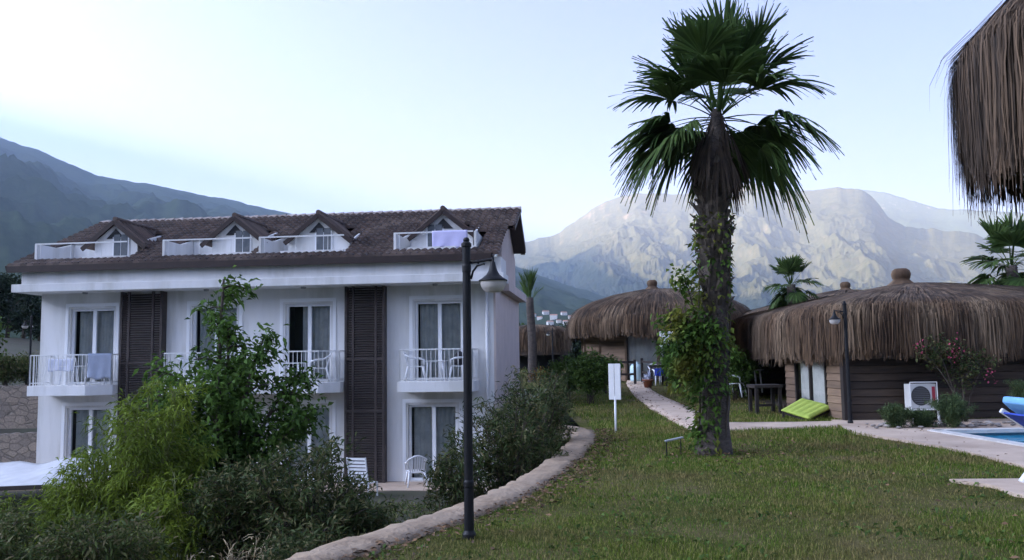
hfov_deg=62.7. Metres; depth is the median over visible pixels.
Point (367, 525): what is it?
oleander
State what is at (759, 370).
chair
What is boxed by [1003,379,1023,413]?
rosemary bush
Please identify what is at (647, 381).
flower pot
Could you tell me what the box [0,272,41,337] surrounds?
distant tree
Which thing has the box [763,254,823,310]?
fan palm
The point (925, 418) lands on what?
rosemary bush
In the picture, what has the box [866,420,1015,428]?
bed pebbles
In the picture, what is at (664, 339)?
white screen
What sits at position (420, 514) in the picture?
shrub
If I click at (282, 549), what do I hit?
oleander
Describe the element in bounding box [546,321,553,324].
distant house
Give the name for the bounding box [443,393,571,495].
oleander
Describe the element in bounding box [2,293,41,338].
distant tree
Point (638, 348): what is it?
glass door
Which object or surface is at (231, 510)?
oleander
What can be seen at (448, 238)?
hanging sheet
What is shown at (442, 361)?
plastic table
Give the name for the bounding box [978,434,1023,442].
pool water
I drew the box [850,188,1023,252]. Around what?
mountain
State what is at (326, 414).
sliding door
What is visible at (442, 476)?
oleander
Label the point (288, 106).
sky
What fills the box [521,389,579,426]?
ground
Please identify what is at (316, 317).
sliding door
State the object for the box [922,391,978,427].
rosemary bush
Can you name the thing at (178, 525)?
bamboo
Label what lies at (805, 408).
recliner
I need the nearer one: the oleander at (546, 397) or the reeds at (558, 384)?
the oleander at (546, 397)
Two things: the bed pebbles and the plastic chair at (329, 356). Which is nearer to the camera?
the bed pebbles
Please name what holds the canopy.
on the garden soil
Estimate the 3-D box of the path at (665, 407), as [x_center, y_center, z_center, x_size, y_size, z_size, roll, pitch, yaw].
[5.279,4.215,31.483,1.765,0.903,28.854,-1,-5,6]
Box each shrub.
[354,512,424,533]
[543,351,582,400]
[567,346,614,403]
[588,353,623,393]
[654,333,686,389]
[730,339,758,400]
[735,360,771,393]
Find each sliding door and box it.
[60,402,114,479]
[63,303,119,384]
[185,300,242,380]
[279,298,335,381]
[279,400,335,480]
[402,399,462,480]
[409,295,462,380]
[794,359,828,404]
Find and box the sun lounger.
[999,408,1023,482]
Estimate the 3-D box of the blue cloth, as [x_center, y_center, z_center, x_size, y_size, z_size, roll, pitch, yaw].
[5.827,3.657,33.342,0.344,0.313,0.052,-1,-5,0]
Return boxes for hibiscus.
[910,332,1000,421]
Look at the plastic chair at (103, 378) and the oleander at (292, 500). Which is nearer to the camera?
the oleander at (292, 500)
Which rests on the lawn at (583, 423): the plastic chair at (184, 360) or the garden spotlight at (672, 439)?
the garden spotlight at (672, 439)
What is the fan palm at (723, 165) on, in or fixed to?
on the lawn at (583, 423)
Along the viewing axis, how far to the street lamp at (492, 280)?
7.49 m
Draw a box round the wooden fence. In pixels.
[617,360,636,383]
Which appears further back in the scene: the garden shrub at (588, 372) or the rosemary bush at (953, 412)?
the garden shrub at (588, 372)
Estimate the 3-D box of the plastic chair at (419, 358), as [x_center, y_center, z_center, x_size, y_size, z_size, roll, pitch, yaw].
[-2.809,2.462,24.213,0.686,0.890,0.630,0,-5,-4]
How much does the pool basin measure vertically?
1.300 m
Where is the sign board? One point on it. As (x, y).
(615, 387)
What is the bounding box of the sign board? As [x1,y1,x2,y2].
[608,364,620,430]
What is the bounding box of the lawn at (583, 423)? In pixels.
[352,368,1023,559]
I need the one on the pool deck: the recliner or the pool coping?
the pool coping
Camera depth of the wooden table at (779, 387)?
21.39 m
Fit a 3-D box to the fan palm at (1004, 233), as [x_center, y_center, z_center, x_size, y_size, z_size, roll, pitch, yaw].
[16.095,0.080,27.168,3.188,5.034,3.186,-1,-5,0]
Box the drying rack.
[42,358,79,385]
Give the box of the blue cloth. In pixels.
[655,368,662,375]
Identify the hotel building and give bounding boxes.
[5,205,525,491]
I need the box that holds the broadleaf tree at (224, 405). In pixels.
[132,265,333,559]
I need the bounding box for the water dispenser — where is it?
[630,362,640,380]
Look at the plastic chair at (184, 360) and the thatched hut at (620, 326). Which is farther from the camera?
the thatched hut at (620, 326)
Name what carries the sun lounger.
on the paving slab
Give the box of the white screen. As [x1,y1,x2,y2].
[660,331,672,368]
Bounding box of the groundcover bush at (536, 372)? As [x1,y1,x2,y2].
[527,366,552,386]
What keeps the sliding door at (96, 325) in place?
in the hotel building
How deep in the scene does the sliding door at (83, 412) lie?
25.81 m
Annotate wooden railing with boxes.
[640,358,667,385]
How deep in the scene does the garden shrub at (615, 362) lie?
29.74 m
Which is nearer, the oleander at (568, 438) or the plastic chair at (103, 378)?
the oleander at (568, 438)
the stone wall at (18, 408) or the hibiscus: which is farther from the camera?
the stone wall at (18, 408)
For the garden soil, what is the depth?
22.68 m
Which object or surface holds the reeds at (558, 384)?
on the garden soil
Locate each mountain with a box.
[0,137,604,340]
[494,183,1023,309]
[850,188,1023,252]
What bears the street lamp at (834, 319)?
on the pool deck
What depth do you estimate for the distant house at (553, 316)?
1282.04 m
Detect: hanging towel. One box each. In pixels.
[48,359,73,371]
[87,353,110,379]
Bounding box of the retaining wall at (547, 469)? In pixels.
[285,425,595,559]
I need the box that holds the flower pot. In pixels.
[642,370,652,387]
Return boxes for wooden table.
[647,365,664,385]
[746,384,782,414]
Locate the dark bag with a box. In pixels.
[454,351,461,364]
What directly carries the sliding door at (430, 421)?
in the hotel building
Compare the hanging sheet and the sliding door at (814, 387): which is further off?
the hanging sheet
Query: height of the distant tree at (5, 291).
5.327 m
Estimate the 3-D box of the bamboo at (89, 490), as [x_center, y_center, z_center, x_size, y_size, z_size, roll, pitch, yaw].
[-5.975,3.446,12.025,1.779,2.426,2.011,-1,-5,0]
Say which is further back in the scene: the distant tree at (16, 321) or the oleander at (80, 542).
the distant tree at (16, 321)
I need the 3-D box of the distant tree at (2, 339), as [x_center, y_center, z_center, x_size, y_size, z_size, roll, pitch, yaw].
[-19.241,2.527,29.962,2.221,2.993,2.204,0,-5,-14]
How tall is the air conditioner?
1.012 m
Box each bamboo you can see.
[0,483,90,558]
[26,439,144,558]
[71,374,221,558]
[126,462,234,559]
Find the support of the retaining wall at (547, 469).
on the lawn at (583, 423)
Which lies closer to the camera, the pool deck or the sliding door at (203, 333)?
the pool deck
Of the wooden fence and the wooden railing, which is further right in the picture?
the wooden railing
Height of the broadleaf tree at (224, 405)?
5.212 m
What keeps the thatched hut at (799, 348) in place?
on the lawn at (583, 423)
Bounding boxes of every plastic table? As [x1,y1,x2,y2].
[59,366,84,384]
[281,362,304,378]
[425,360,447,380]
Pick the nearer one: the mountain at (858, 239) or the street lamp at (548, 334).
the street lamp at (548, 334)
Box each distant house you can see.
[542,310,548,314]
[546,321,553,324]
[550,314,557,319]
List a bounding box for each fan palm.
[608,0,844,455]
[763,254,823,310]
[959,210,1023,287]
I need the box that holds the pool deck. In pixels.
[832,418,1023,468]
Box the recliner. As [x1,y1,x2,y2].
[781,398,828,420]
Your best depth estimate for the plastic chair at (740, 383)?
25.39 m
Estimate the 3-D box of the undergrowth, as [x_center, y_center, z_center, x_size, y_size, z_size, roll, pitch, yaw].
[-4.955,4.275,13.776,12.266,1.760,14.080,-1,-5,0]
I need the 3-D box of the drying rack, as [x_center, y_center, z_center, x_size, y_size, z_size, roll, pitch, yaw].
[-13.467,2.738,25.131,0.922,0.815,0.423,-1,-5,6]
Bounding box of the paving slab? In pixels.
[949,478,1023,497]
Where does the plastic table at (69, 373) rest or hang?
on the hotel building
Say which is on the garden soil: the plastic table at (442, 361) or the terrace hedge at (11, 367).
the terrace hedge at (11, 367)
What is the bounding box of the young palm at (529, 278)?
[519,267,542,393]
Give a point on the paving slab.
(1014, 487)
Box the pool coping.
[927,427,1023,446]
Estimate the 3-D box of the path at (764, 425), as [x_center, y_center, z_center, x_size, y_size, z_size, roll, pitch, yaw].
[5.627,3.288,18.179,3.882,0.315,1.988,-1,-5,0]
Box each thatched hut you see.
[565,280,750,380]
[731,268,1023,420]
[740,282,859,315]
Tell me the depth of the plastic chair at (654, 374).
33.92 m
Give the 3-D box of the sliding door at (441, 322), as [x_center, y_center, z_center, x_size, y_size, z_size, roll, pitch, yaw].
[-2.139,1.709,24.880,1.750,2.490,0.369,-1,-5,6]
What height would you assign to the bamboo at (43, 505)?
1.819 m
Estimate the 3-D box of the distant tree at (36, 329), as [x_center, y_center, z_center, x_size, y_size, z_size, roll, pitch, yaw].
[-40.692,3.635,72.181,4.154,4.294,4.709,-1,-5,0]
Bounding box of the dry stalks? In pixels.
[209,534,273,559]
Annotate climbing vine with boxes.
[650,212,736,456]
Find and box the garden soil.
[0,338,495,559]
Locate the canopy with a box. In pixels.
[0,456,114,504]
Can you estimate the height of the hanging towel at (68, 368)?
0.376 m
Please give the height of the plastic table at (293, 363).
0.574 m
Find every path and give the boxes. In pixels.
[626,377,697,429]
[729,421,836,430]
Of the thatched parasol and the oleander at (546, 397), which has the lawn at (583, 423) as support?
the thatched parasol
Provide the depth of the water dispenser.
36.55 m
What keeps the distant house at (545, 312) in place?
on the mountain at (45, 197)
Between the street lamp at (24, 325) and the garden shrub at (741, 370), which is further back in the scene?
the street lamp at (24, 325)
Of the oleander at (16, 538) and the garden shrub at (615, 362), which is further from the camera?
the garden shrub at (615, 362)
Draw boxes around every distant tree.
[0,272,17,322]
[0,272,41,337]
[0,316,11,360]
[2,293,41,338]
[20,321,40,340]
[558,321,581,359]
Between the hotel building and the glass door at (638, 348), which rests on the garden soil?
the hotel building
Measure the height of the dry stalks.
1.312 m
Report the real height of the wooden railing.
1.400 m
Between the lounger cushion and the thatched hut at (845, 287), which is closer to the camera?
the lounger cushion
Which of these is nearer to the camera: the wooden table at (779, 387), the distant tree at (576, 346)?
the wooden table at (779, 387)
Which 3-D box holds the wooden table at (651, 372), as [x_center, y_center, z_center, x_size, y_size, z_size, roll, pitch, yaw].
[5.831,3.822,33.785,0.660,0.820,0.660,-1,-5,0]
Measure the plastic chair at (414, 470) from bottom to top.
0.890 m
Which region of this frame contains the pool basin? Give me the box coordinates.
[965,432,1023,434]
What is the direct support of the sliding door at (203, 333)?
in the hotel building
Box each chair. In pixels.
[83,355,111,384]
[177,354,202,379]
[309,352,331,381]
[346,457,377,495]
[402,350,425,380]
[404,455,427,487]
[449,356,461,377]
[648,363,663,385]
[729,375,746,396]
[742,369,762,392]
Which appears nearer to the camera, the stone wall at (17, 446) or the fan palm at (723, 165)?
the fan palm at (723, 165)
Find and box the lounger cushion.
[1003,396,1023,414]
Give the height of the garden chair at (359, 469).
1.127 m
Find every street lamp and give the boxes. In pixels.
[22,315,32,383]
[461,237,506,540]
[546,327,553,362]
[828,301,852,422]
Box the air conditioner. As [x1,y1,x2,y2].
[904,381,939,420]
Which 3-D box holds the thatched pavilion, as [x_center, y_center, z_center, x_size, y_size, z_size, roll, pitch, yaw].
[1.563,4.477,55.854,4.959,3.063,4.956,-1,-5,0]
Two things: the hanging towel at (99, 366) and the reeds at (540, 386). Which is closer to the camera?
the reeds at (540, 386)
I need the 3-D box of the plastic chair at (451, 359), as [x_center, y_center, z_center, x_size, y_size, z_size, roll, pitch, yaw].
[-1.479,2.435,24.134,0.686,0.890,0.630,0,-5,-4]
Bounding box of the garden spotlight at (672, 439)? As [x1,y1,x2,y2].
[664,436,683,455]
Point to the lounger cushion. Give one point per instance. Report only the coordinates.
(1015, 405)
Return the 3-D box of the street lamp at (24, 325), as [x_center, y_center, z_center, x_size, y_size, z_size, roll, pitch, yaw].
[-19.003,2.732,32.913,0.435,2.685,0.260,-1,-5,0]
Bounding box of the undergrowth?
[8,495,454,559]
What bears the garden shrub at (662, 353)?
on the lawn at (583, 423)
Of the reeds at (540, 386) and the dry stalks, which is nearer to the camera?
the dry stalks
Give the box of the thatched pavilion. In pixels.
[519,324,572,368]
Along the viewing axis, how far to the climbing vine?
13.45 m
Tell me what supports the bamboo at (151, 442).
on the garden soil
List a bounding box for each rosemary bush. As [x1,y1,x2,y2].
[877,401,914,427]
[908,406,939,427]
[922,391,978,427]
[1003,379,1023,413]
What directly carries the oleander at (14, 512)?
on the garden soil
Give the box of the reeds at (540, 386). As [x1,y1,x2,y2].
[527,365,557,418]
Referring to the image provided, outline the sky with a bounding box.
[0,0,1023,241]
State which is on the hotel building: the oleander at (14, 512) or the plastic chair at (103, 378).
the plastic chair at (103, 378)
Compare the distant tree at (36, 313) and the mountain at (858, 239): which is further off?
the mountain at (858, 239)
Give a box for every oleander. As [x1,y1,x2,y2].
[0,490,35,541]
[0,507,81,559]
[3,501,183,559]
[169,448,291,559]
[223,428,386,559]
[252,507,365,559]
[314,480,403,541]
[416,432,498,514]
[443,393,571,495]
[481,365,576,472]
[527,395,582,464]
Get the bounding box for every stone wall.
[0,385,37,428]
[0,432,36,462]
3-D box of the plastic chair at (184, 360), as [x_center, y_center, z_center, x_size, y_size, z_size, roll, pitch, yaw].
[-9.591,2.635,25.003,0.686,0.890,0.630,0,-5,-4]
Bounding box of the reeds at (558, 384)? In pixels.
[534,370,573,412]
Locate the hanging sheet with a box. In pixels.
[432,230,466,247]
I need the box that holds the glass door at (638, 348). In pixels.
[626,335,657,378]
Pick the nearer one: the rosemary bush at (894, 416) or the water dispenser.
the rosemary bush at (894, 416)
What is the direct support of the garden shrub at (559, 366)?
on the lawn at (583, 423)
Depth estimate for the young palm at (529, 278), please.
37.95 m
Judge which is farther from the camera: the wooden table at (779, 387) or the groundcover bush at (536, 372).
the groundcover bush at (536, 372)
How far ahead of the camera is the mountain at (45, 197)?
2109.67 m
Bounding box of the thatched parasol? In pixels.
[932,0,1023,225]

